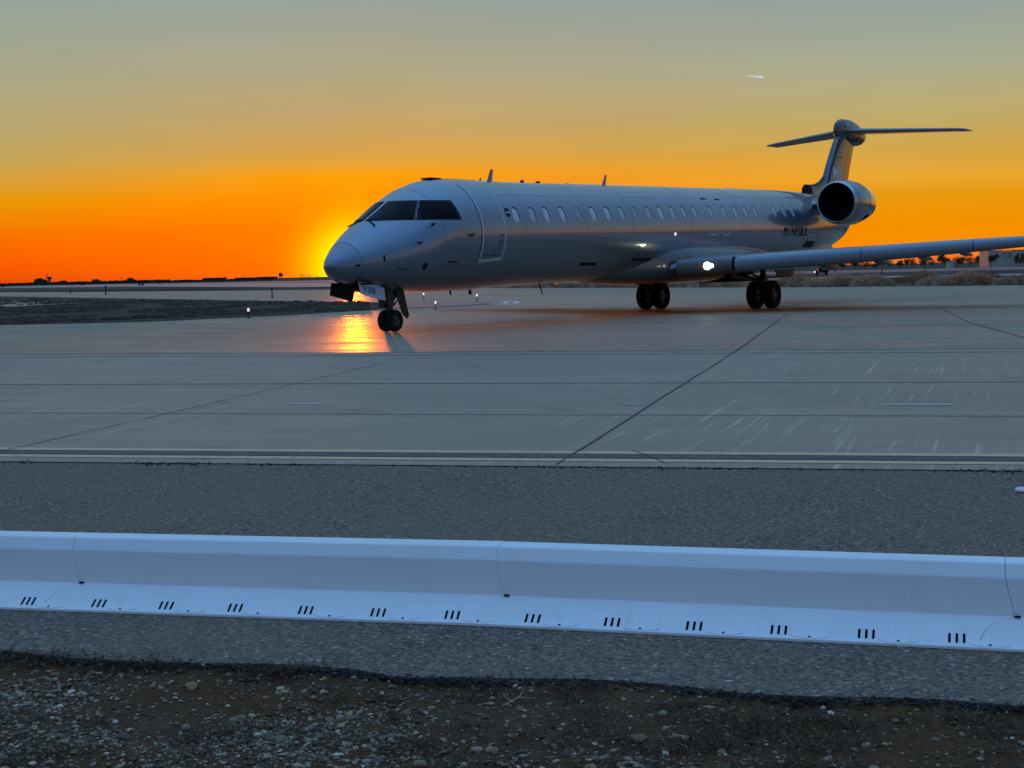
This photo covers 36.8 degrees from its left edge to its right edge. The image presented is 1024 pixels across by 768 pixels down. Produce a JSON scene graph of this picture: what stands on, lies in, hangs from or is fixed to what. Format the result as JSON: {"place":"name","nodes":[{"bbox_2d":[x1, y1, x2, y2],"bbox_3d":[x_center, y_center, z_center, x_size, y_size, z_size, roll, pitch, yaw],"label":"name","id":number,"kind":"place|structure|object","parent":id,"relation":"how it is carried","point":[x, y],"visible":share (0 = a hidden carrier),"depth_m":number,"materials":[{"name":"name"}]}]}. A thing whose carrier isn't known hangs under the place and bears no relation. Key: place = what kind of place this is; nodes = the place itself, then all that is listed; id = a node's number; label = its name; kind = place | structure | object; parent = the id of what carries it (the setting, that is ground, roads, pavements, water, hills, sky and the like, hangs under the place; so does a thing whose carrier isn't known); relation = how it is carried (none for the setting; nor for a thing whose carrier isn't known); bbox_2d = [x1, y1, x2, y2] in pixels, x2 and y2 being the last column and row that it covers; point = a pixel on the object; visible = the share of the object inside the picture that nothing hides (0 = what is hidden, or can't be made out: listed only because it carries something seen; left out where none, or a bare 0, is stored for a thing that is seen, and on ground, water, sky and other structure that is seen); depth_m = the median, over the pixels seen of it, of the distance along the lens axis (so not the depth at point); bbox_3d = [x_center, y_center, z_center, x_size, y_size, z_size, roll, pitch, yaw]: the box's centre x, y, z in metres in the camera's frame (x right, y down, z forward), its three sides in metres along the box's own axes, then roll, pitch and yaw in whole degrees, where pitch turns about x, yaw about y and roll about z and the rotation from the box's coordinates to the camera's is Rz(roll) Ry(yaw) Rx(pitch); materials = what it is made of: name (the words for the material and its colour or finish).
{"place":"outdoors","nodes":[
{"label":"outdoors","id":0,"kind":"place"},
{"bbox_2d":[260,276,277,280],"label":"building","id":1,"kind":"structure","parent":0,"point":[270,278],"depth_m":921.61,"materials":[{"name":"brown"}]},
{"bbox_2d":[393,302,490,307],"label":"paved island","id":2,"kind":"structure","parent":0,"point":[420,304],"depth_m":68.87,"materials":[{"name":"concrete"}]},
{"bbox_2d":[0,652,1023,767],"bbox_3d":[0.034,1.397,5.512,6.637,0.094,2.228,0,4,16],"label":"gravel","id":3,"kind":"structure","parent":0,"point":[267,749],"depth_m":6.08,"materials":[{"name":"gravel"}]},
{"bbox_2d":[115,732,128,740],"bbox_3d":[-1.530,1.386,6.042,0.057,0.041,0.044,-1,4,0],"label":"stone","id":4,"kind":"object","parent":3,"relation":"on","point":[122,736],"visible":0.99,"depth_m":6.03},
{"bbox_2d":[180,724,189,730],"bbox_3d":[-1.320,1.387,6.215,0.042,0.031,0.043,-5,6,-41],"label":"stone","id":5,"kind":"object","parent":3,"relation":"on","point":[185,727],"visible":0.93,"depth_m":6.20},
{"bbox_2d":[185,681,197,690],"bbox_3d":[-1.401,1.325,6.731,0.050,0.052,0.046,-1,4,0],"label":"stone","id":6,"kind":"object","parent":3,"relation":"on","point":[192,685],"visible":1,"depth_m":6.72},
{"bbox_2d":[272,735,287,743],"bbox_3d":[-0.897,1.382,5.973,0.056,0.045,0.054,2,6,42],"label":"stone","id":7,"kind":"object","parent":3,"relation":"on","point":[281,739],"visible":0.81,"depth_m":5.96,"materials":[{"name":"stone"}]},
{"bbox_2d":[307,733,317,738],"bbox_3d":[-0.771,1.378,6.013,0.061,0.028,0.037,-1,4,0],"label":"stone","id":8,"kind":"object","parent":3,"relation":"on","point":[312,735],"visible":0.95,"depth_m":6.01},
{"bbox_2d":[372,756,382,763],"bbox_3d":[-0.499,1.388,5.675,0.050,0.036,0.035,-1,4,0],"label":"stone","id":9,"kind":"object","parent":3,"relation":"on","point":[377,759],"visible":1,"depth_m":5.66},
{"bbox_2d":[411,760,427,767],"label":"stone","id":10,"kind":"object","parent":3,"relation":"on","point":[419,763],"visible":1,"depth_m":5.65,"materials":[{"name":"stone"}]},
{"bbox_2d":[470,746,482,752],"bbox_3d":[-0.133,1.387,5.834,0.049,0.026,0.042,-1,4,0],"label":"stone","id":11,"kind":"object","parent":3,"relation":"on","point":[476,749],"visible":1,"depth_m":5.82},
{"bbox_2d":[0,645,1023,767],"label":"dry weeds","id":12,"kind":"object","parent":3,"relation":"on","point":[713,728],"visible":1,"depth_m":6.00,"materials":[{"name":"brown"}]},
{"bbox_2d":[0,649,1023,712],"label":"asphalt crumbs","id":13,"kind":"object","parent":3,"relation":"on","point":[727,694],"visible":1,"depth_m":6.62,"materials":[{"name":"black"}]},
{"bbox_2d":[502,690,527,705],"bbox_3d":[0.006,1.307,6.424,0.122,0.035,0.089,-3,5,-25],"label":"twig","id":14,"kind":"object","parent":3,"relation":"on","point":[510,701],"visible":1,"depth_m":6.39,"materials":[{"name":"beige wood"}]},
{"bbox_2d":[583,763,596,767],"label":"stone","id":15,"kind":"object","parent":3,"relation":"on","point":[590,765],"visible":1,"depth_m":5.53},
{"bbox_2d":[630,734,648,743],"bbox_3d":[0.486,1.361,5.896,0.063,0.044,0.069,-5,6,-42],"label":"stone","id":16,"kind":"object","parent":3,"relation":"on","point":[641,737],"visible":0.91,"depth_m":5.88,"materials":[{"name":"stone"}]},
{"bbox_2d":[716,749,725,753],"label":"stone","id":17,"kind":"object","parent":3,"relation":"on","point":[720,751],"visible":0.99,"depth_m":5.73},
{"bbox_2d":[0,262,1023,368],"bbox_3d":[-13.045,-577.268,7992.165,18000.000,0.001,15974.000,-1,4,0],"label":"desert ground","id":18,"kind":"structure","parent":0,"point":[886,267],"depth_m":246.50,"materials":[{"name":"soil"}]},
{"bbox_2d":[0,287,193,291],"bbox_3d":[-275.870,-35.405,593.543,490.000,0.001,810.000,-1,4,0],"label":"infield","id":19,"kind":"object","parent":18,"relation":"on","point":[68,289],"visible":1,"depth_m":306.76,"materials":[{"name":"soil"}]},
{"bbox_2d":[0,277,241,285],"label":"scrub","id":20,"kind":"object","parent":18,"relation":"on","point":[41,281],"visible":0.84,"depth_m":882.63,"materials":[{"name":"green plant"}]},
{"bbox_2d":[0,296,393,324],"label":"infield","id":21,"kind":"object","parent":18,"relation":"on","point":[98,315],"visible":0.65,"depth_m":68.62,"materials":[{"name":"plant"}]},
{"bbox_2d":[0,298,369,324],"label":"soil clods","id":22,"kind":"object","parent":21,"relation":"on","point":[315,306],"visible":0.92,"depth_m":70.84,"materials":[{"name":"soil"}]},
{"bbox_2d":[202,277,226,280],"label":"building","id":23,"kind":"structure","parent":18,"relation":"on","point":[219,278],"depth_m":891.67,"materials":[{"name":"brown"}]},
{"bbox_2d":[234,277,259,280],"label":"building","id":24,"kind":"structure","parent":18,"relation":"on","point":[250,278],"depth_m":891.75,"materials":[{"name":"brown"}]},
{"bbox_2d":[0,461,1023,708],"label":"asphalt shoulder","id":25,"kind":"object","parent":18,"relation":"on","point":[916,511],"visible":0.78,"depth_m":10.06},
{"bbox_2d":[0,531,85,610],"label":"barrier","id":26,"kind":"object","parent":25,"relation":"on","point":[38,570],"visible":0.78,"depth_m":8.36,"materials":[{"name":"concrete"}]},
{"bbox_2d":[40,533,504,625],"bbox_3d":[-1.227,0.994,8.136,2.515,0.357,0.575,0,5,14],"label":"barrier","id":27,"kind":"object","parent":25,"relation":"on","point":[427,581],"visible":0.99,"depth_m":7.99,"materials":[{"name":"concrete"}]},
{"bbox_2d":[1,460,1020,473],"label":"seam debris","id":28,"kind":"object","parent":25,"relation":"on","point":[271,464],"visible":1,"depth_m":12.83,"materials":[{"name":"grey soil"}]},
{"bbox_2d":[467,541,1014,649],"bbox_3d":[1.084,0.988,7.482,2.580,0.357,0.575,0,5,17],"label":"barrier","id":29,"kind":"object","parent":25,"relation":"on","point":[961,602],"visible":0.97,"depth_m":7.32,"materials":[{"name":"concrete"}]},
{"bbox_2d":[980,557,1023,652],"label":"barrier","id":30,"kind":"object","parent":25,"relation":"on","point":[1010,631],"visible":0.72,"depth_m":6.98,"materials":[{"name":"concrete"}]},
{"bbox_2d":[1015,487,1023,491],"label":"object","id":31,"kind":"object","parent":25,"relation":"on","point":[1019,489],"visible":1,"depth_m":11.00,"materials":[{"name":"white"}]},
{"bbox_2d":[0,348,1023,469],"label":"taxiway","id":32,"kind":"structure","parent":18,"relation":"on","point":[439,401],"depth_m":17.92,"materials":[{"name":"concrete"}]},
{"bbox_2d":[0,447,1023,464],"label":"edge line markings","id":33,"kind":"object","parent":32,"relation":"on","point":[566,459],"visible":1,"depth_m":13.53,"materials":[{"name":"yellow paint"}]},
{"bbox_2d":[0,450,1023,460],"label":"edge line backing","id":34,"kind":"object","parent":32,"relation":"on","point":[538,455],"visible":1,"depth_m":13.53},
{"bbox_2d":[2,307,1021,463],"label":"expansion joints","id":35,"kind":"object","parent":32,"relation":"on","point":[553,414],"visible":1,"depth_m":21.19,"materials":[{"name":"grey"}]},
{"bbox_2d":[285,403,953,404],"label":"joint paint marks","id":36,"kind":"object","parent":32,"relation":"on","point":[320,403],"visible":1,"depth_m":18.57},
{"bbox_2d":[0,285,1023,354],"bbox_3d":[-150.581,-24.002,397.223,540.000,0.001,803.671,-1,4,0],"label":"apron","id":37,"kind":"object","parent":18,"relation":"on","point":[568,319],"visible":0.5,"depth_m":40.05,"materials":[{"name":"concrete"}]},
{"bbox_2d":[311,290,1021,313],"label":"taxiway guide lines","id":38,"kind":"object","parent":37,"relation":"on","point":[597,296],"visible":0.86,"depth_m":57.53,"materials":[{"name":"white paint"}]},
{"bbox_2d":[323,119,1023,331],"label":"airliner","id":39,"kind":"object","parent":37,"relation":"on","point":[428,235],"visible":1,"depth_m":44.23,"materials":[{"name":"silver metal"}]},
{"bbox_2d":[330,283,354,301],"bbox_3d":[-4.031,-2.180,36.665,0.101,0.462,0.902,1,5,31],"label":"nose gear door","id":40,"kind":"structure","parent":39,"relation":"in","point":[345,295],"depth_m":36.61,"materials":[{"name":"black paint"}]},
{"bbox_2d":[358,282,385,300],"bbox_3d":[-3.279,-2.174,36.164,0.111,0.459,0.902,2,5,36],"label":"nose gear door","id":41,"kind":"structure","parent":39,"relation":"in","point":[369,289],"depth_m":36.13,"materials":[{"name":"grey paint"}]},
{"bbox_2d":[395,291,408,317],"bbox_3d":[-2.680,-1.960,37.496,0.025,0.740,0.520,0,4,34],"label":"landing gear door","id":42,"kind":"structure","parent":39,"relation":"in","point":[401,298],"depth_m":37.50,"materials":[{"name":"black paint"}]},
{"bbox_2d":[416,200,461,219],"bbox_3d":[-1.841,-4.216,37.328,1.392,0.504,0.424,-4,5,-35],"label":"side window frame","id":43,"kind":"structure","parent":39,"relation":"in","point":[428,209],"depth_m":37.28,"materials":[{"name":"black"}]},
{"bbox_2d":[456,183,505,262],"bbox_3d":[-0.779,-4.076,38.857,0.785,2.029,1.068,0,4,34],"label":"door frame","id":44,"kind":"structure","parent":39,"relation":"in","point":[493,259],"depth_m":38.66,"materials":[{"name":"grey paint"}]},
{"bbox_2d":[511,207,519,222],"bbox_3d":[0.084,-4.351,39.615,0.146,0.410,0.309,0,4,34],"label":"cabin window","id":45,"kind":"structure","parent":39,"relation":"in","point":[514,211],"depth_m":39.60,"materials":[{"name":"black"}]},
{"bbox_2d":[528,207,536,221],"bbox_3d":[0.519,-4.429,40.270,0.150,0.410,0.309,0,4,34],"label":"cabin window","id":46,"kind":"structure","parent":39,"relation":"in","point":[531,212],"depth_m":40.26,"materials":[{"name":"black"}]},
{"bbox_2d":[542,207,549,221],"bbox_3d":[0.898,-4.497,40.842,0.153,0.410,0.309,0,4,34],"label":"cabin window","id":47,"kind":"structure","parent":39,"relation":"in","point":[545,212],"depth_m":40.82,"materials":[{"name":"black"}]},
{"bbox_2d":[558,207,565,221],"bbox_3d":[1.343,-4.577,41.514,0.156,0.410,0.309,0,4,34],"label":"cabin window","id":48,"kind":"structure","parent":39,"relation":"in","point":[561,212],"depth_m":41.49,"materials":[{"name":"black"}]},
{"bbox_2d":[574,207,581,220],"bbox_3d":[1.810,-4.663,42.222,0.158,0.410,0.309,0,4,34],"label":"cabin window","id":49,"kind":"structure","parent":39,"relation":"in","point":[577,211],"depth_m":42.20,"materials":[{"name":"grey glass"}]},
{"bbox_2d":[589,207,596,220],"bbox_3d":[2.244,-4.740,42.877,0.159,0.410,0.309,0,4,34],"label":"cabin window","id":50,"kind":"structure","parent":39,"relation":"in","point":[593,214],"depth_m":42.86,"materials":[{"name":"black"}]},
{"bbox_2d":[603,206,610,220],"bbox_3d":[2.684,-4.819,43.542,0.161,0.410,0.309,0,4,34],"label":"cabin window","id":51,"kind":"structure","parent":39,"relation":"in","point":[606,211],"depth_m":43.52,"materials":[{"name":"black"}]},
{"bbox_2d":[618,206,624,219],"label":"cabin window","id":52,"kind":"structure","parent":39,"relation":"in","point":[620,210],"depth_m":44.20,"materials":[{"name":"black"}]},
{"bbox_2d":[631,206,638,219],"bbox_3d":[3.570,-4.979,44.876,0.164,0.410,0.309,0,4,34],"label":"cabin window","id":53,"kind":"structure","parent":39,"relation":"in","point":[634,211],"depth_m":44.85,"materials":[{"name":"grey glass"}]},
{"bbox_2d":[645,206,651,219],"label":"cabin window","id":54,"kind":"structure","parent":39,"relation":"in","point":[648,213],"depth_m":45.54,"materials":[{"name":"black"}]},
{"bbox_2d":[657,206,663,219],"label":"cabin window","id":55,"kind":"structure","parent":39,"relation":"in","point":[660,212],"depth_m":46.18,"materials":[{"name":"black"}]},
{"bbox_2d":[669,206,675,218],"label":"cabin window","id":56,"kind":"structure","parent":39,"relation":"in","point":[671,209],"depth_m":46.81,"materials":[{"name":"black"}]},
{"bbox_2d":[680,206,686,218],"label":"cabin window","id":57,"kind":"structure","parent":39,"relation":"in","point":[682,209],"depth_m":47.42,"materials":[{"name":"black"}]},
{"bbox_2d":[691,206,697,218],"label":"cabin window","id":58,"kind":"structure","parent":39,"relation":"in","point":[693,209],"depth_m":48.05,"materials":[{"name":"black"}]},
{"bbox_2d":[707,206,713,217],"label":"cabin window","id":59,"kind":"structure","parent":39,"relation":"in","point":[710,211],"depth_m":49.00,"materials":[{"name":"black"}]},
{"bbox_2d":[720,206,726,217],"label":"cabin window","id":60,"kind":"structure","parent":39,"relation":"in","point":[724,213],"depth_m":49.78,"materials":[{"name":"black"}]},
{"bbox_2d":[732,206,737,217],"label":"cabin window","id":61,"kind":"structure","parent":39,"relation":"in","point":[735,212],"depth_m":50.49,"materials":[{"name":"black"}]},
{"bbox_2d":[742,206,747,217],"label":"cabin window","id":62,"kind":"structure","parent":39,"relation":"in","point":[743,208],"depth_m":51.14,"materials":[{"name":"black"}]},
{"bbox_2d":[752,206,757,216],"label":"cabin window","id":63,"kind":"structure","parent":39,"relation":"in","point":[753,208],"depth_m":51.79,"materials":[{"name":"black"}]},
{"bbox_2d":[761,206,767,216],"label":"cabin window","id":64,"kind":"structure","parent":39,"relation":"in","point":[763,209],"depth_m":52.41,"materials":[{"name":"grey glass"}]},
{"bbox_2d":[771,205,776,216],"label":"cabin window","id":65,"kind":"structure","parent":39,"relation":"in","point":[772,208],"depth_m":53.10,"materials":[{"name":"black"}]},
{"bbox_2d":[775,269,794,276],"bbox_3d":[9.103,-3.703,51.372,0.040,0.280,1.600,0,4,34],"label":"main gear door","id":66,"kind":"structure","parent":39,"relation":"in","point":[783,272],"depth_m":51.36,"materials":[{"name":"black paint"}]},
{"bbox_2d":[0,274,1023,287],"bbox_3d":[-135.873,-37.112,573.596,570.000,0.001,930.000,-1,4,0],"label":"taxiway","id":67,"kind":"structure","parent":18,"relation":"on","point":[228,285],"depth_m":362.93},
{"bbox_2d":[86,267,1023,284],"bbox_3d":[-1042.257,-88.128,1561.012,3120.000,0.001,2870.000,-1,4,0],"label":"runway","id":68,"kind":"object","parent":18,"relation":"on","point":[803,272],"visible":0.33,"depth_m":333.47,"materials":[{"name":"asphalt"}]},
{"bbox_2d":[766,267,1019,272],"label":"runway edge strip","id":69,"kind":"object","parent":68,"relation":"on","point":[916,269],"visible":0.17,"depth_m":342.13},
{"bbox_2d":[493,281,1021,287],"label":"weeds","id":70,"kind":"object","parent":18,"relation":"on","point":[796,286],"visible":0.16,"depth_m":99.48,"materials":[{"name":"plant"}]},
{"bbox_2d":[778,271,809,282],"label":"dry bush","id":71,"kind":"object","parent":18,"relation":"on","point":[794,275],"visible":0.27,"depth_m":114.69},
{"bbox_2d":[784,273,812,286],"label":"dry bush","id":72,"kind":"object","parent":18,"relation":"on","point":[794,279],"visible":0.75,"depth_m":101.24,"materials":[{"name":"plant"}]},
{"bbox_2d":[803,278,820,286],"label":"dry bush","id":73,"kind":"object","parent":18,"relation":"on","point":[814,283],"visible":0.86,"depth_m":99.63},
{"bbox_2d":[814,268,828,274],"bbox_3d":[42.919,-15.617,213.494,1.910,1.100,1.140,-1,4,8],"label":"utility truck","id":74,"kind":"object","parent":18,"relation":"on","point":[825,272],"visible":0.97,"depth_m":213.01,"materials":[{"name":"black"}]},
{"bbox_2d":[817,273,835,286],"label":"dry bush","id":75,"kind":"object","parent":18,"relation":"on","point":[826,279],"visible":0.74,"depth_m":98.91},
{"bbox_2d":[830,273,849,286],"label":"dry bush","id":76,"kind":"object","parent":18,"relation":"on","point":[841,280],"visible":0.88,"depth_m":97.40,"materials":[{"name":"plant"}]},
{"bbox_2d":[828,273,854,285],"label":"dry bush","id":77,"kind":"object","parent":18,"relation":"on","point":[844,280],"visible":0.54,"depth_m":98.45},
{"bbox_2d":[851,279,863,286],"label":"dry bush","id":78,"kind":"object","parent":18,"relation":"on","point":[856,281],"visible":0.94,"depth_m":96.95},
{"bbox_2d":[849,273,877,286],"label":"dry bush","id":79,"kind":"object","parent":18,"relation":"on","point":[861,281],"visible":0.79,"depth_m":97.06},
{"bbox_2d":[856,273,886,286],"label":"dry bush","id":80,"kind":"object","parent":18,"relation":"on","point":[870,277],"visible":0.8,"depth_m":96.86,"materials":[{"name":"plant"}]},
{"bbox_2d":[873,278,890,286],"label":"dry bush","id":81,"kind":"object","parent":18,"relation":"on","point":[879,282],"visible":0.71,"depth_m":96.10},
{"bbox_2d":[879,278,895,286],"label":"dry bush","id":82,"kind":"object","parent":18,"relation":"on","point":[889,282],"visible":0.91,"depth_m":95.20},
{"bbox_2d":[892,274,916,283],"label":"dry bush","id":83,"kind":"object","parent":18,"relation":"on","point":[899,277],"visible":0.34,"depth_m":103.81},
{"bbox_2d":[897,272,925,285],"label":"dry bush","id":84,"kind":"object","parent":18,"relation":"on","point":[917,277],"visible":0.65,"depth_m":95.01,"materials":[{"name":"plant"}]},
{"bbox_2d":[908,258,915,268],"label":"tree","id":85,"kind":"object","parent":18,"relation":"on","point":[912,261],"visible":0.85,"depth_m":418.30,"materials":[{"name":"green plant"}]},
{"bbox_2d":[918,259,928,265],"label":"tree","id":86,"kind":"object","parent":18,"relation":"on","point":[921,262],"visible":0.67,"depth_m":408.70,"materials":[{"name":"green plant"}]},
{"bbox_2d":[910,270,938,282],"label":"dry bush","id":87,"kind":"object","parent":18,"relation":"on","point":[928,271],"visible":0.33,"depth_m":109.60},
{"bbox_2d":[923,274,940,285],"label":"dry bush","id":88,"kind":"object","parent":18,"relation":"on","point":[931,278],"visible":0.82,"depth_m":93.39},
{"bbox_2d":[937,255,946,263],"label":"tree","id":89,"kind":"object","parent":18,"relation":"on","point":[940,258],"visible":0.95,"depth_m":398.58,"materials":[{"name":"green plant"}]},
{"bbox_2d":[932,275,959,285],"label":"dry bush","id":90,"kind":"object","parent":18,"relation":"on","point":[934,282],"visible":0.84,"depth_m":92.53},
{"bbox_2d":[939,275,963,285],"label":"dry bush","id":91,"kind":"object","parent":18,"relation":"on","point":[943,283],"visible":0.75,"depth_m":92.15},
{"bbox_2d":[952,256,961,267],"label":"tree","id":92,"kind":"object","parent":18,"relation":"on","point":[956,260],"visible":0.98,"depth_m":428.58,"materials":[{"name":"green plant"}]},
{"bbox_2d":[946,271,968,285],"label":"dry bush","id":93,"kind":"object","parent":18,"relation":"on","point":[954,276],"visible":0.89,"depth_m":91.74,"materials":[{"name":"plant"}]},
{"bbox_2d":[956,256,967,266],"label":"tree","id":94,"kind":"object","parent":18,"relation":"on","point":[963,258],"visible":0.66,"depth_m":438.38,"materials":[{"name":"green plant"}]},
{"bbox_2d":[959,268,980,276],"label":"dry bush","id":95,"kind":"object","parent":18,"relation":"on","point":[963,271],"visible":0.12,"depth_m":102.29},
{"bbox_2d":[965,257,977,266],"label":"tree","id":96,"kind":"object","parent":18,"relation":"on","point":[968,259],"visible":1,"depth_m":428.72,"materials":[{"name":"green plant"}]},
{"bbox_2d":[958,272,988,285],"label":"dry bush","id":97,"kind":"object","parent":18,"relation":"on","point":[967,278],"visible":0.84,"depth_m":91.04,"materials":[{"name":"plant"}]},
{"bbox_2d":[965,272,993,285],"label":"dry bush","id":98,"kind":"object","parent":18,"relation":"on","point":[974,280],"visible":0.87,"depth_m":90.67,"materials":[{"name":"plant"}]},
{"bbox_2d":[979,277,994,285],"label":"dry bush","id":99,"kind":"object","parent":18,"relation":"on","point":[991,279],"visible":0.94,"depth_m":90.39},
{"bbox_2d":[976,269,1002,279],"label":"dry bush","id":100,"kind":"object","parent":18,"relation":"on","point":[994,274],"visible":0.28,"depth_m":102.97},
{"bbox_2d":[987,254,995,262],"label":"tree","id":101,"kind":"object","parent":18,"relation":"on","point":[992,258],"visible":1,"depth_m":383.70,"materials":[{"name":"green plant"}]},
{"bbox_2d":[993,278,1005,284],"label":"dry bush","id":102,"kind":"object","parent":18,"relation":"on","point":[997,281],"visible":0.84,"depth_m":89.19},
{"bbox_2d":[979,250,1023,266],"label":"flat roofed building","id":103,"kind":"structure","parent":18,"relation":"on","point":[1004,258],"depth_m":394.81,"materials":[{"name":"beige paint"}]},
{"bbox_2d":[1000,276,1013,284],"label":"dry bush","id":104,"kind":"object","parent":18,"relation":"on","point":[1005,280],"visible":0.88,"depth_m":88.92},
{"bbox_2d":[1011,276,1023,284],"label":"dry bush","id":105,"kind":"object","parent":18,"relation":"on","point":[1020,279],"visible":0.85,"depth_m":88.14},
{"bbox_2d":[1017,256,1023,263],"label":"tree","id":106,"kind":"object","parent":18,"relation":"on","point":[1020,259],"visible":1,"depth_m":388.50,"materials":[{"name":"green plant"}]},
{"bbox_2d":[0,0,1023,283],"label":"sky","id":107,"kind":"structure","parent":0,"point":[140,139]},
{"bbox_2d":[946,261,952,267],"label":"shed","id":108,"kind":"structure","parent":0,"point":[949,264],"depth_m":393.32,"materials":[{"name":"grey"}]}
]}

